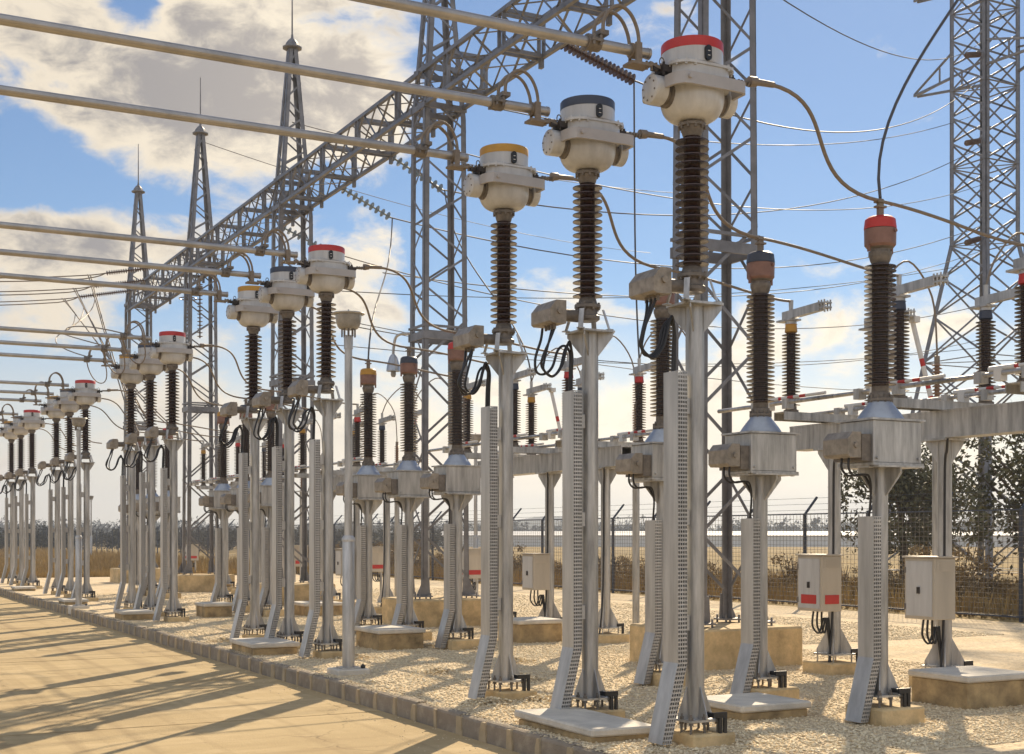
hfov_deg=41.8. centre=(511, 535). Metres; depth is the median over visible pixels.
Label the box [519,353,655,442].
isolator
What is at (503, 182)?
current transformer
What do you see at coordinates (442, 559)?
dry shrub
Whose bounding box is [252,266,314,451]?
current transformer
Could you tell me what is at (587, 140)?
current transformer
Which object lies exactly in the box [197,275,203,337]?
insulator string
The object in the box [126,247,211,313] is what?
gantry beam
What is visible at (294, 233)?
insulator string
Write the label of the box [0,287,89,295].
overhead line
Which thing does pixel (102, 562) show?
dry grass
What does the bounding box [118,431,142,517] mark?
voltage transformer
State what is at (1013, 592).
dry shrub
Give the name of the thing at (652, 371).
overhead line
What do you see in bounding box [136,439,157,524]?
voltage transformer
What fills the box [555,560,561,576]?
dry shrub
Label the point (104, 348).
busbar tube
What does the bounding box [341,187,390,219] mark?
insulator string
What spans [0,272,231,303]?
busbar tube
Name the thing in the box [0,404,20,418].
busbar tube
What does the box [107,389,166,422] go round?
conductor
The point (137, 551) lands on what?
voltage post
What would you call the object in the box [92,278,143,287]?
insulator string
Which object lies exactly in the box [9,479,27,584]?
support post
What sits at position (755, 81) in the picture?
conductor
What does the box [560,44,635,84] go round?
insulator string
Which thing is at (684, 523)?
support post
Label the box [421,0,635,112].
gantry beam
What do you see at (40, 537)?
wood
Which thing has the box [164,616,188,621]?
concrete footing
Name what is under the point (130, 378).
current transformer
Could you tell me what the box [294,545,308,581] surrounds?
control cabinet
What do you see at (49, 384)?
busbar tube
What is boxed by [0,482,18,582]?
support post
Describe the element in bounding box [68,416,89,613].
lamp post
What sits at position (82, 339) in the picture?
dropper
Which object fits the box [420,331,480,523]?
voltage transformer
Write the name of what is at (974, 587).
dry shrub
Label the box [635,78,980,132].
overhead line
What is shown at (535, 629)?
cable pit
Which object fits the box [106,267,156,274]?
insulator string
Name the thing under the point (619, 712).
concrete footing
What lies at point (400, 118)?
gantry beam
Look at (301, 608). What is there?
cable pit
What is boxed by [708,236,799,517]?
voltage transformer
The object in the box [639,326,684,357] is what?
conductor
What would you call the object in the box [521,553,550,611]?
control cabinet
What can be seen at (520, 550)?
dry shrub
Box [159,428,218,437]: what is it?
conductor
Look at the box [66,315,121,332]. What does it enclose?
dropper
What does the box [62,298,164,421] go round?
dropper
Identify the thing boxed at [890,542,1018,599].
dry shrub
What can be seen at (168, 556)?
voltage post
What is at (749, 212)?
overhead line
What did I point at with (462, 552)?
surge arrester
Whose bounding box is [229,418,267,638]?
support post
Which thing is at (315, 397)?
conductor
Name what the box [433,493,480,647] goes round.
voltage post
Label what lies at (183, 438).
conductor
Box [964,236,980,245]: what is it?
insulator string
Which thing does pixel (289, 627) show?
support post
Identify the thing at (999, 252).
conductor
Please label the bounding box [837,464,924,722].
voltage post
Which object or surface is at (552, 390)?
earthing rod
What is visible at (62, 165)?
sky
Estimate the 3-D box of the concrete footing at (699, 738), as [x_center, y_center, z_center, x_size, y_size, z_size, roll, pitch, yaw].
[1.699,1.890,12.087,0.460,0.260,0.460,0,0,-28]
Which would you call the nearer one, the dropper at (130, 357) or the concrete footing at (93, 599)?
the dropper at (130, 357)
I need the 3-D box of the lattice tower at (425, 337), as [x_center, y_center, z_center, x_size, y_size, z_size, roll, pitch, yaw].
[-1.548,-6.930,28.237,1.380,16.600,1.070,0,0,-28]
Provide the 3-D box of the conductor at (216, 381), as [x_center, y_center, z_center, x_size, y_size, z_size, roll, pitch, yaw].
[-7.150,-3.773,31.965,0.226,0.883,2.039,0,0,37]
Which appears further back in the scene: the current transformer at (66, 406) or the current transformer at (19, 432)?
the current transformer at (19, 432)
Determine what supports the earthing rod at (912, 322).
attached to the isolator at (791, 398)
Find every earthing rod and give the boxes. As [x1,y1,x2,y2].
[549,388,561,439]
[909,316,932,411]
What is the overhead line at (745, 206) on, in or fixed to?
attached to the pylon
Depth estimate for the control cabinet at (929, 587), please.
16.07 m
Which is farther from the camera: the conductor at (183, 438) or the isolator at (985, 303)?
the conductor at (183, 438)
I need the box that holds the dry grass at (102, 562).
[0,545,1018,619]
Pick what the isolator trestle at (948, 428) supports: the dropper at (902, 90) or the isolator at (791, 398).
the isolator at (791, 398)
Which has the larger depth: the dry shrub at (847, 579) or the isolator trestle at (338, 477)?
the dry shrub at (847, 579)
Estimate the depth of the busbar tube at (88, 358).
32.08 m
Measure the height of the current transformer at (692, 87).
3.040 m
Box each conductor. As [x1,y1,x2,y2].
[90,405,136,431]
[101,398,143,426]
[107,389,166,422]
[140,432,202,440]
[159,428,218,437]
[177,368,220,405]
[177,424,232,432]
[193,357,244,398]
[200,343,268,390]
[273,390,356,404]
[283,404,317,410]
[310,306,366,360]
[344,288,407,347]
[359,393,396,437]
[363,264,455,332]
[371,360,450,376]
[382,388,421,412]
[411,347,489,364]
[513,343,567,354]
[531,347,579,380]
[549,172,658,267]
[581,335,635,398]
[637,129,758,238]
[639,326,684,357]
[672,269,789,301]
[746,76,878,201]
[764,237,897,276]
[884,200,1023,246]
[894,260,937,348]
[985,232,1023,284]
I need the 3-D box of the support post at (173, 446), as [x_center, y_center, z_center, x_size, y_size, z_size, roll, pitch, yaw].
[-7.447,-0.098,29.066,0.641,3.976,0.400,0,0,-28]
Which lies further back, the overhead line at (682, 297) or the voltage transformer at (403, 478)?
the overhead line at (682, 297)
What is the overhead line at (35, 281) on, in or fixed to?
attached to the insulator string at (124, 271)
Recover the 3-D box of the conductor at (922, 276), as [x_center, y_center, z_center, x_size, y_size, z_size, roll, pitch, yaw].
[5.566,-3.281,18.926,1.331,1.225,0.045,0,0,-33]
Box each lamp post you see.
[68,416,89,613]
[90,496,93,554]
[327,309,369,675]
[470,433,480,596]
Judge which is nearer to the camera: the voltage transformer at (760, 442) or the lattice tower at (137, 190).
the voltage transformer at (760, 442)
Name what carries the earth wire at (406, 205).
attached to the lattice tower at (200, 133)
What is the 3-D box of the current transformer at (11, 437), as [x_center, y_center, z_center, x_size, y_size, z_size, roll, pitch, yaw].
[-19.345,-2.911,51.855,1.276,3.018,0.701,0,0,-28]
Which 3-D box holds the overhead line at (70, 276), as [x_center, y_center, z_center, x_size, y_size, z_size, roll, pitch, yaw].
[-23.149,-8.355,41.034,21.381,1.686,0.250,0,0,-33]
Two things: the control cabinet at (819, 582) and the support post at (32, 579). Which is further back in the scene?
the support post at (32, 579)
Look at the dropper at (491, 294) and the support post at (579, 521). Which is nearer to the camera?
the support post at (579, 521)
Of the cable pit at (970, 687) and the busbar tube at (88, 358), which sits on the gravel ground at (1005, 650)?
the cable pit at (970, 687)
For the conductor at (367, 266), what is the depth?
21.32 m
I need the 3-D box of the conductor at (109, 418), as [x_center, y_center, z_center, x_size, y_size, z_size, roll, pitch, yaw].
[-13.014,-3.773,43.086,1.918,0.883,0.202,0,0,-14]
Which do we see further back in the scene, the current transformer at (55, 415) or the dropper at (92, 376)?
the current transformer at (55, 415)
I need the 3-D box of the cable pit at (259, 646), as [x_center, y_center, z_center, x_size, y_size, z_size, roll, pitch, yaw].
[-3.977,1.825,21.502,0.780,0.290,1.250,0,0,-28]
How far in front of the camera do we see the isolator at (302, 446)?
35.45 m
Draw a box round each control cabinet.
[185,544,198,572]
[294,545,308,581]
[335,548,341,585]
[372,547,382,592]
[463,548,480,596]
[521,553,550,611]
[795,554,843,661]
[902,556,957,658]
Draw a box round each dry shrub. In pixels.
[378,541,431,568]
[382,536,431,563]
[430,550,443,569]
[513,542,525,568]
[513,555,521,575]
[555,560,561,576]
[598,554,643,577]
[598,555,640,584]
[610,559,644,580]
[707,560,740,590]
[768,551,811,590]
[841,564,857,593]
[888,566,904,602]
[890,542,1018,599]
[955,575,1018,607]
[1003,577,1018,603]
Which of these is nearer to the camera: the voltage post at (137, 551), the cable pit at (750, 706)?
the cable pit at (750, 706)
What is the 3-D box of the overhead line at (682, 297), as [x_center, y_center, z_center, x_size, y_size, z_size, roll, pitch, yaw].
[8.768,-9.430,45.660,0.027,6.227,35.796,0,0,42]
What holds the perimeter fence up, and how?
on the field ground at (894, 561)
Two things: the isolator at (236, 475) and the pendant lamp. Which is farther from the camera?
the isolator at (236, 475)
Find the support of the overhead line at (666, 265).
attached to the insulator string at (371, 205)
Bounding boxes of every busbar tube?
[0,13,558,126]
[0,85,476,171]
[0,221,303,264]
[0,249,266,285]
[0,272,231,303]
[0,320,153,345]
[0,338,133,356]
[0,345,115,366]
[0,372,71,390]
[0,381,56,398]
[0,389,43,405]
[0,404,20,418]
[0,415,8,424]
[349,0,661,71]
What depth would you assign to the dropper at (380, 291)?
29.22 m
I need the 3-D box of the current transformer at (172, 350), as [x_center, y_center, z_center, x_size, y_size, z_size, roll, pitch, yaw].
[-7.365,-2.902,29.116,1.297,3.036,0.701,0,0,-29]
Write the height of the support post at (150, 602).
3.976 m
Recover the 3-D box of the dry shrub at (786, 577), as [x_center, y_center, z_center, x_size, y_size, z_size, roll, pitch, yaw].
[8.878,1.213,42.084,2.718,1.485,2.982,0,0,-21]
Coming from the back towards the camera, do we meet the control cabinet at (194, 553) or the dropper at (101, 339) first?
the control cabinet at (194, 553)
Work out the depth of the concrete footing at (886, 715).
13.20 m
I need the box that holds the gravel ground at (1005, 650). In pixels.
[0,574,1023,753]
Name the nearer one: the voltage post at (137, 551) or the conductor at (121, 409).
the conductor at (121, 409)
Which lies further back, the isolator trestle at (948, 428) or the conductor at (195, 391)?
the conductor at (195, 391)
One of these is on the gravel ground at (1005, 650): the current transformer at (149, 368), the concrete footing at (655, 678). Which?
the concrete footing at (655, 678)
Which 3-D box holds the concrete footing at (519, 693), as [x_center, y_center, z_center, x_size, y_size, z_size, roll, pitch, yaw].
[-0.018,1.890,15.343,0.460,0.260,0.460,0,0,-28]
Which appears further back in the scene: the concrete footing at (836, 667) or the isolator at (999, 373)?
the concrete footing at (836, 667)
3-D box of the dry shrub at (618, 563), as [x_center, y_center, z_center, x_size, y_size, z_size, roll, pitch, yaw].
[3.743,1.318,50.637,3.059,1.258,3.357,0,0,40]
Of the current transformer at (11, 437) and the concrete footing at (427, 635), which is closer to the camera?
the concrete footing at (427, 635)
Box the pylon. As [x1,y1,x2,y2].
[888,0,1023,578]
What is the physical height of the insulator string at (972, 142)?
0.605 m
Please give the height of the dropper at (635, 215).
5.509 m
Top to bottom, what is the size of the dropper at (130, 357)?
0.508 m
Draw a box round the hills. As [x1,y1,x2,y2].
[3,516,1001,536]
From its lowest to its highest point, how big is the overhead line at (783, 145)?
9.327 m
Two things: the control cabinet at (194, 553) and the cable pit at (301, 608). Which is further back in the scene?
the control cabinet at (194, 553)
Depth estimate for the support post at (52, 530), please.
42.50 m
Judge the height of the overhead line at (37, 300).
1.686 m
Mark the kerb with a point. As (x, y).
(507, 736)
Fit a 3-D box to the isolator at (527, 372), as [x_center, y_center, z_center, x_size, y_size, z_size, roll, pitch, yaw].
[0.581,-2.393,25.177,1.932,1.500,2.400,0,0,-28]
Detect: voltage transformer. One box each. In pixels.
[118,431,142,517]
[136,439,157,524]
[146,424,180,515]
[199,405,233,528]
[220,398,251,512]
[248,390,283,526]
[336,359,389,526]
[374,346,432,524]
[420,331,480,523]
[615,293,674,519]
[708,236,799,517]
[823,198,925,515]
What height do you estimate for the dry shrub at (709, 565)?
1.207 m
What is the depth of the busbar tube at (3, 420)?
49.30 m
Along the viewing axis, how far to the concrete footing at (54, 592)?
42.41 m
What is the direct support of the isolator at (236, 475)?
on the isolator trestle at (233, 484)
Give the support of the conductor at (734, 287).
attached to the voltage transformer at (643, 460)
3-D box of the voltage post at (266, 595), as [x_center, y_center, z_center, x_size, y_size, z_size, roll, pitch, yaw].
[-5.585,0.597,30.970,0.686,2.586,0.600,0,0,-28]
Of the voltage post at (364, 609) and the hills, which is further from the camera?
the hills
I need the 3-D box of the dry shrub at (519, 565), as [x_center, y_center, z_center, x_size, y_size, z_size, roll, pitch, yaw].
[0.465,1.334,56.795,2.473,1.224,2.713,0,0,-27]
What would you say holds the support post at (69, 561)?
on the concrete footing
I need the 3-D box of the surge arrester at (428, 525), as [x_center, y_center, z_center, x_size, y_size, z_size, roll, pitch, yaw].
[-2.233,-0.405,35.111,0.300,4.550,0.300,0,0,-28]
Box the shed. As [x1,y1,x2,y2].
[390,531,1018,546]
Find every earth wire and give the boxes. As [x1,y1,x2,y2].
[207,143,648,252]
[292,122,672,192]
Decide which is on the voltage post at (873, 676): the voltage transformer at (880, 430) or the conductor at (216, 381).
the voltage transformer at (880, 430)
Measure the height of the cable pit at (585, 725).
0.244 m
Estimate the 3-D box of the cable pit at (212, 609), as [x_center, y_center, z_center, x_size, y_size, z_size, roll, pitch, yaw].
[-6.885,1.760,30.962,0.700,0.420,0.800,0,0,-28]
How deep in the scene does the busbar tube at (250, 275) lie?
21.09 m
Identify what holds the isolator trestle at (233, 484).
on the concrete footing
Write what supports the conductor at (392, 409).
attached to the surge arrester at (396, 514)
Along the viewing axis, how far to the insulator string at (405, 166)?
32.06 m
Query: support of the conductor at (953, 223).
attached to the voltage transformer at (880, 430)
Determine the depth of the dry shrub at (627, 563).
47.09 m
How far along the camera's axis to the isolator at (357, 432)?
31.92 m
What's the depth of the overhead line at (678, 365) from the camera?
44.05 m
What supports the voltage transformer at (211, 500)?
on the voltage post at (220, 590)
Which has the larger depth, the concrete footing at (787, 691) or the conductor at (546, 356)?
the conductor at (546, 356)
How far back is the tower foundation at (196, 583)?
44.38 m
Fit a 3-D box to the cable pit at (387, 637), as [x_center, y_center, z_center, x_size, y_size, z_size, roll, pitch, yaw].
[-2.048,1.750,22.378,0.850,0.440,1.100,0,0,-28]
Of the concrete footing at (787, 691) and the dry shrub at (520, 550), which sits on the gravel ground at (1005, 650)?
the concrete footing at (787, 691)
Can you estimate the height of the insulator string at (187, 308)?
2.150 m
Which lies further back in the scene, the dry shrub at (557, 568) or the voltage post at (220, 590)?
the dry shrub at (557, 568)
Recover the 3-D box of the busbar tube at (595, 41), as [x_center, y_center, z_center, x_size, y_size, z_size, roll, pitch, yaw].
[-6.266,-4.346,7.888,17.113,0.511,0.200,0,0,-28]
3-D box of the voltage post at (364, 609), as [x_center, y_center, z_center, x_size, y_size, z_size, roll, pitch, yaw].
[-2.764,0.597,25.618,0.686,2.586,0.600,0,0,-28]
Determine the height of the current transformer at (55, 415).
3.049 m
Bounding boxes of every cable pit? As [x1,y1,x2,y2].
[11,586,36,590]
[57,598,88,604]
[113,609,153,619]
[195,602,233,617]
[230,637,299,655]
[294,600,341,615]
[355,624,425,650]
[498,616,561,643]
[514,707,650,742]
[707,692,810,720]
[908,665,1023,708]
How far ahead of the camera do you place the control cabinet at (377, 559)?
41.28 m
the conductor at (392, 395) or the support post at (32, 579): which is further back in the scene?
the support post at (32, 579)
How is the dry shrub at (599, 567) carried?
on the field ground at (894, 561)
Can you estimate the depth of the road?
16.05 m
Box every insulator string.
[79,289,130,298]
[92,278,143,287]
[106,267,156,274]
[179,283,196,341]
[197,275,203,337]
[283,226,316,244]
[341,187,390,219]
[393,155,442,191]
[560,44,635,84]
[964,51,980,57]
[964,138,980,145]
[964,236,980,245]
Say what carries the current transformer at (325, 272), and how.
on the support post at (327, 408)
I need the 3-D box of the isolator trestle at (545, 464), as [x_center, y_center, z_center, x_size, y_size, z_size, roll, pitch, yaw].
[0.686,0.124,25.232,1.850,3.532,5.500,0,0,-28]
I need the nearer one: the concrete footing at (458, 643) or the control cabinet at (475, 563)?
the concrete footing at (458, 643)
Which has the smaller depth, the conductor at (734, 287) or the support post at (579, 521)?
the support post at (579, 521)
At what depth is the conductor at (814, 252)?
15.46 m
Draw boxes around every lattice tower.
[118,144,158,567]
[178,77,218,574]
[269,0,321,582]
[408,0,478,598]
[670,0,774,627]
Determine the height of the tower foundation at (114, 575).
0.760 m
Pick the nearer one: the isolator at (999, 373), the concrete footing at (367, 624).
the isolator at (999, 373)
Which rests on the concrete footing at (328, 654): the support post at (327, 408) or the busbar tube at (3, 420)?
the support post at (327, 408)
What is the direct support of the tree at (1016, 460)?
on the field ground at (894, 561)
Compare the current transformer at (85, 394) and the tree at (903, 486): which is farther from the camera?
the tree at (903, 486)
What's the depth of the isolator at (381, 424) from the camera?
34.33 m
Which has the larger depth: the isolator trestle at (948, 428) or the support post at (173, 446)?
the support post at (173, 446)
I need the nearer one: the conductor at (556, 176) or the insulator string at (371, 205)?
the conductor at (556, 176)
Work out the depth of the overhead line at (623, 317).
46.49 m
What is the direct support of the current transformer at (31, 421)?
on the support post at (32, 579)
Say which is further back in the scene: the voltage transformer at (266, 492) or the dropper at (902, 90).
the voltage transformer at (266, 492)
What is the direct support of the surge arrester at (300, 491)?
on the gravel ground at (1005, 650)
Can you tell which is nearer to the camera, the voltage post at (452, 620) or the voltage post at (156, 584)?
the voltage post at (452, 620)
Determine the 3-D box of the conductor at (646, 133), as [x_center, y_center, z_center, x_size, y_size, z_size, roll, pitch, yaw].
[2.063,-3.773,14.487,1.923,0.883,0.127,0,0,-40]
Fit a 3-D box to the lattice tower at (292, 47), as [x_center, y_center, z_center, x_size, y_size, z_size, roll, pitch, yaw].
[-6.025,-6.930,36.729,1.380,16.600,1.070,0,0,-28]
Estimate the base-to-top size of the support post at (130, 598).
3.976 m
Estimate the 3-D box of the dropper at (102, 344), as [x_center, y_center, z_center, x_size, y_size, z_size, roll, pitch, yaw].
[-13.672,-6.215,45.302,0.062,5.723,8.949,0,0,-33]
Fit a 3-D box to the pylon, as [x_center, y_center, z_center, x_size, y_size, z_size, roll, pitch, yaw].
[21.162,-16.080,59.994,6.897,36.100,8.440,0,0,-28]
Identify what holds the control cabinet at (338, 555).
attached to the isolator trestle at (338, 477)
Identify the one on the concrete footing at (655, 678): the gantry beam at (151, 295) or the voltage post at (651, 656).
the voltage post at (651, 656)
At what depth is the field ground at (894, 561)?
110.70 m
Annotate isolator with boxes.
[185,440,249,485]
[200,439,266,483]
[217,432,283,480]
[282,418,363,472]
[301,412,394,468]
[333,404,421,466]
[428,377,551,454]
[470,367,604,447]
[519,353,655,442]
[717,299,915,414]
[833,272,1018,403]
[922,247,1023,385]
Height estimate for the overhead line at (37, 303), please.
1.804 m
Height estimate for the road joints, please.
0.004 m
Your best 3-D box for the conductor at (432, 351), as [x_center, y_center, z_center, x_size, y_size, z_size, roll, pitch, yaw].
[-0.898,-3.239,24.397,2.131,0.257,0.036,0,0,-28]
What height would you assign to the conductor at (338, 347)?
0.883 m
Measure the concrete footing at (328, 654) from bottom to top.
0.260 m
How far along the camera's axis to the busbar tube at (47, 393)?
39.90 m
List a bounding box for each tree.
[826,442,985,581]
[863,444,991,556]
[952,401,1023,569]
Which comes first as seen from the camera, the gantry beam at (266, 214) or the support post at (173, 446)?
the support post at (173, 446)
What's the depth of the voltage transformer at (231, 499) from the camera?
32.60 m
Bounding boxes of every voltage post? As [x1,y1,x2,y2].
[126,514,138,592]
[143,513,159,594]
[155,512,179,596]
[209,508,233,601]
[230,507,249,610]
[260,505,283,615]
[353,499,388,632]
[387,496,429,627]
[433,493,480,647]
[630,479,663,683]
[725,473,798,693]
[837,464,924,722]
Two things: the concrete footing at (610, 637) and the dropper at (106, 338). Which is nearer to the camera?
the concrete footing at (610, 637)
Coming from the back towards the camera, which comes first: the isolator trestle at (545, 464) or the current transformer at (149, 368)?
the current transformer at (149, 368)
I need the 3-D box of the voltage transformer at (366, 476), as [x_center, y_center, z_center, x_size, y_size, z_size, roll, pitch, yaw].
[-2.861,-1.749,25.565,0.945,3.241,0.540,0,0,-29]
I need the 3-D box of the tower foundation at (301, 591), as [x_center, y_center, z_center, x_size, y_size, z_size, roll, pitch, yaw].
[-6.025,1.690,36.729,1.900,0.760,1.700,0,0,-28]
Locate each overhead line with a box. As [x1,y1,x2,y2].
[0,273,104,278]
[0,273,105,281]
[0,286,90,291]
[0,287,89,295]
[0,297,76,301]
[0,297,77,305]
[336,323,973,366]
[338,345,973,363]
[342,266,959,298]
[345,256,967,328]
[362,324,1004,393]
[383,251,979,297]
[391,217,980,268]
[443,146,980,215]
[460,152,980,210]
[486,106,980,145]
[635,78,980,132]
[783,0,980,59]
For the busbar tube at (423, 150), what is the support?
attached to the current transformer at (503, 182)
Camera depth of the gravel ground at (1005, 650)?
20.37 m
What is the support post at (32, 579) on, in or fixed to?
on the concrete footing
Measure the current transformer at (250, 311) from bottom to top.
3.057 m
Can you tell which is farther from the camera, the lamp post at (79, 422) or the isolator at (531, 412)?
the lamp post at (79, 422)
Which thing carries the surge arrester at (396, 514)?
on the gravel ground at (1005, 650)
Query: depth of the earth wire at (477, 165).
48.05 m
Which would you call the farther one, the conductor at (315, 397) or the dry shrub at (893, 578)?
the dry shrub at (893, 578)
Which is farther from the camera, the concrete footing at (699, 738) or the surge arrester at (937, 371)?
the surge arrester at (937, 371)
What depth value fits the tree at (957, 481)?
48.42 m
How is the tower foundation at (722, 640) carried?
on the gravel ground at (1005, 650)
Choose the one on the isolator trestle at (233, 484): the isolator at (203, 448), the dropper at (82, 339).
the isolator at (203, 448)
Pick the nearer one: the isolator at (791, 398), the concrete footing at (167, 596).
the isolator at (791, 398)
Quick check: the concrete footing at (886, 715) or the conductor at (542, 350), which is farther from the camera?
the conductor at (542, 350)
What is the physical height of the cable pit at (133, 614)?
0.300 m
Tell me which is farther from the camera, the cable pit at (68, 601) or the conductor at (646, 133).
the cable pit at (68, 601)
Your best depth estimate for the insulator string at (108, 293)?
52.14 m
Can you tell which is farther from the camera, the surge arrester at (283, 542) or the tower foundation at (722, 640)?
the surge arrester at (283, 542)
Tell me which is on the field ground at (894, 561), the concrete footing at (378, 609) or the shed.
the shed
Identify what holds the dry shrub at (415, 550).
on the field ground at (894, 561)
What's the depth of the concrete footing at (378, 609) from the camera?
31.98 m
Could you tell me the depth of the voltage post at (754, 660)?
15.02 m
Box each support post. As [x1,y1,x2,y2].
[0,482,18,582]
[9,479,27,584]
[20,476,39,585]
[43,470,64,593]
[55,466,76,596]
[71,462,94,597]
[113,450,141,609]
[133,445,160,610]
[153,439,184,620]
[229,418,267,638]
[264,408,303,642]
[299,398,343,656]
[468,351,529,699]
[550,328,617,709]
[648,300,726,744]
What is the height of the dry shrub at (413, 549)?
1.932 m
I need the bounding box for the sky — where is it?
[0,0,1023,531]
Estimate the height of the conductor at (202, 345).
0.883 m
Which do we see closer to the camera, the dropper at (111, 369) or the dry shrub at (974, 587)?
the dropper at (111, 369)
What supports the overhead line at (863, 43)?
attached to the pylon
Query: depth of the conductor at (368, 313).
23.24 m
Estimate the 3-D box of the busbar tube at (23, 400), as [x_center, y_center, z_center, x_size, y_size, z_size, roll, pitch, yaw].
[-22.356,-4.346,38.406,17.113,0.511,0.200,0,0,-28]
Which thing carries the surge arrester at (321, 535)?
on the gravel ground at (1005, 650)
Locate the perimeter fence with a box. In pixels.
[0,490,1023,621]
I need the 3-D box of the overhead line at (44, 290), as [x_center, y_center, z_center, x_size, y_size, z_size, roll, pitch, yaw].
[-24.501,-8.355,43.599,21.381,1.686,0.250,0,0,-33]
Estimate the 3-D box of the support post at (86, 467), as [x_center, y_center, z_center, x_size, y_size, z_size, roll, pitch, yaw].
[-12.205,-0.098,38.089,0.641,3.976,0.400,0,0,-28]
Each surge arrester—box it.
[282,507,283,575]
[296,462,307,581]
[320,453,321,578]
[394,438,399,596]
[428,445,429,577]
[462,510,462,590]
[632,403,639,622]
[932,349,941,646]
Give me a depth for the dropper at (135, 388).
42.22 m
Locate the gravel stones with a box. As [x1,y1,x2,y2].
[53,587,1023,753]
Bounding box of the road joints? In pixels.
[4,608,375,735]
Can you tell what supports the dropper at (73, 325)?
hanging from the dropper at (106, 338)
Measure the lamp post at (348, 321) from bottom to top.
5.085 m
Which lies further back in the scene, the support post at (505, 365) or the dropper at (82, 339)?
the dropper at (82, 339)
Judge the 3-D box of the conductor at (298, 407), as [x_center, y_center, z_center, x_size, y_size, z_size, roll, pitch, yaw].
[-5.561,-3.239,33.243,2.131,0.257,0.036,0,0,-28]
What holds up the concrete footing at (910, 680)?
on the gravel ground at (1005, 650)
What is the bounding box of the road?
[0,595,520,753]
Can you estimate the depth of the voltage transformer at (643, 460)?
16.69 m
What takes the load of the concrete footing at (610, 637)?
on the gravel ground at (1005, 650)
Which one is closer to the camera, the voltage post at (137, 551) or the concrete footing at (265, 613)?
the concrete footing at (265, 613)
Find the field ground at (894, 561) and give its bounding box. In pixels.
[17,539,1023,622]
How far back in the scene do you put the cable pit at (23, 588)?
45.14 m
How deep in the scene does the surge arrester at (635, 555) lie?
26.21 m
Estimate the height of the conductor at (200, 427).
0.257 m
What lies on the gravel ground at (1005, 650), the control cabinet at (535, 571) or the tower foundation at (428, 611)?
the tower foundation at (428, 611)
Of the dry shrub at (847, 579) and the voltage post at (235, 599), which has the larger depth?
the dry shrub at (847, 579)
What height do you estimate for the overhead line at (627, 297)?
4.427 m
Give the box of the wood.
[0,514,1015,551]
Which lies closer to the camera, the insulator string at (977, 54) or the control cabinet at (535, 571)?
the control cabinet at (535, 571)
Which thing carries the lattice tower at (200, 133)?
on the tower foundation at (196, 583)
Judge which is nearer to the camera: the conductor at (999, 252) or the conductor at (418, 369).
the conductor at (999, 252)
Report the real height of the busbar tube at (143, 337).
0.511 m
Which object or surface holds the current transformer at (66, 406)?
on the support post at (69, 561)
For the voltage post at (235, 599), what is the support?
on the concrete footing at (247, 609)
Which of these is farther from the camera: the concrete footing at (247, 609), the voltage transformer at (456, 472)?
the concrete footing at (247, 609)
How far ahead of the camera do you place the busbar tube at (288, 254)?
19.39 m
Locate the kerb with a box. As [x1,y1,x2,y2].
[0,588,614,753]
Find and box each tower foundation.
[110,568,159,582]
[167,573,234,591]
[260,582,334,605]
[382,596,480,627]
[630,620,801,669]
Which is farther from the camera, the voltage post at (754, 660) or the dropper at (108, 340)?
the dropper at (108, 340)
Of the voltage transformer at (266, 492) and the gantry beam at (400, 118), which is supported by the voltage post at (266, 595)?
the voltage transformer at (266, 492)
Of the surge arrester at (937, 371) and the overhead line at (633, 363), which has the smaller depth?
the surge arrester at (937, 371)
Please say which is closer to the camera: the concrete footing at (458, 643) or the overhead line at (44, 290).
the concrete footing at (458, 643)
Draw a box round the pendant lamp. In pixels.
[386,332,409,376]
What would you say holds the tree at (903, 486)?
on the field ground at (894, 561)
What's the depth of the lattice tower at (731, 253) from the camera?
19.72 m
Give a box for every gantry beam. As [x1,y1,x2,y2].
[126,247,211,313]
[187,179,306,268]
[276,71,456,210]
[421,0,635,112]
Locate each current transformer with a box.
[0,421,17,497]
[2,416,28,497]
[14,410,49,494]
[36,396,65,488]
[50,390,81,488]
[62,380,107,480]
[105,354,146,477]
[123,344,167,475]
[144,331,199,470]
[218,285,278,452]
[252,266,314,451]
[288,244,366,440]
[453,143,552,406]
[531,95,643,390]
[629,35,749,370]
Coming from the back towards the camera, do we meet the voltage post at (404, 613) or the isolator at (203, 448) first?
the isolator at (203, 448)
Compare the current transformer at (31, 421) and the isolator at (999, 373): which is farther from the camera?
the current transformer at (31, 421)
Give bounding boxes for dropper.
[55,299,94,355]
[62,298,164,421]
[64,298,167,421]
[66,308,103,345]
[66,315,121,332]
[73,288,146,422]
[75,288,145,416]
[86,362,106,383]
[87,274,134,428]
[90,274,137,430]
[104,352,124,374]
[123,340,145,363]
[367,218,392,358]
[444,190,531,380]
[633,81,639,357]
[877,0,958,198]
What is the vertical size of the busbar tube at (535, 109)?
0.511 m
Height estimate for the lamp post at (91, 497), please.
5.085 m
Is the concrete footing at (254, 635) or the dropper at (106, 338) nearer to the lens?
the concrete footing at (254, 635)
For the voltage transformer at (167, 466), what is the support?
on the voltage post at (168, 556)
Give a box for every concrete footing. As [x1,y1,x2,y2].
[51,591,67,594]
[83,597,98,600]
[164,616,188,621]
[165,592,180,598]
[234,604,249,612]
[242,633,264,637]
[262,608,283,616]
[313,649,341,658]
[359,623,387,625]
[374,606,381,613]
[423,630,431,640]
[444,637,479,649]
[485,687,536,701]
[572,704,624,717]
[598,632,629,643]
[644,668,684,686]
[672,726,734,747]
[750,683,798,698]
[803,658,856,675]
[845,701,924,726]
[909,676,911,686]
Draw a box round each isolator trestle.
[197,481,283,588]
[294,466,396,606]
[465,440,637,633]
[774,381,1023,667]
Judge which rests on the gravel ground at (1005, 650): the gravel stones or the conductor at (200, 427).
the gravel stones
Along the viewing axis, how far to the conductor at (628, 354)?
26.16 m

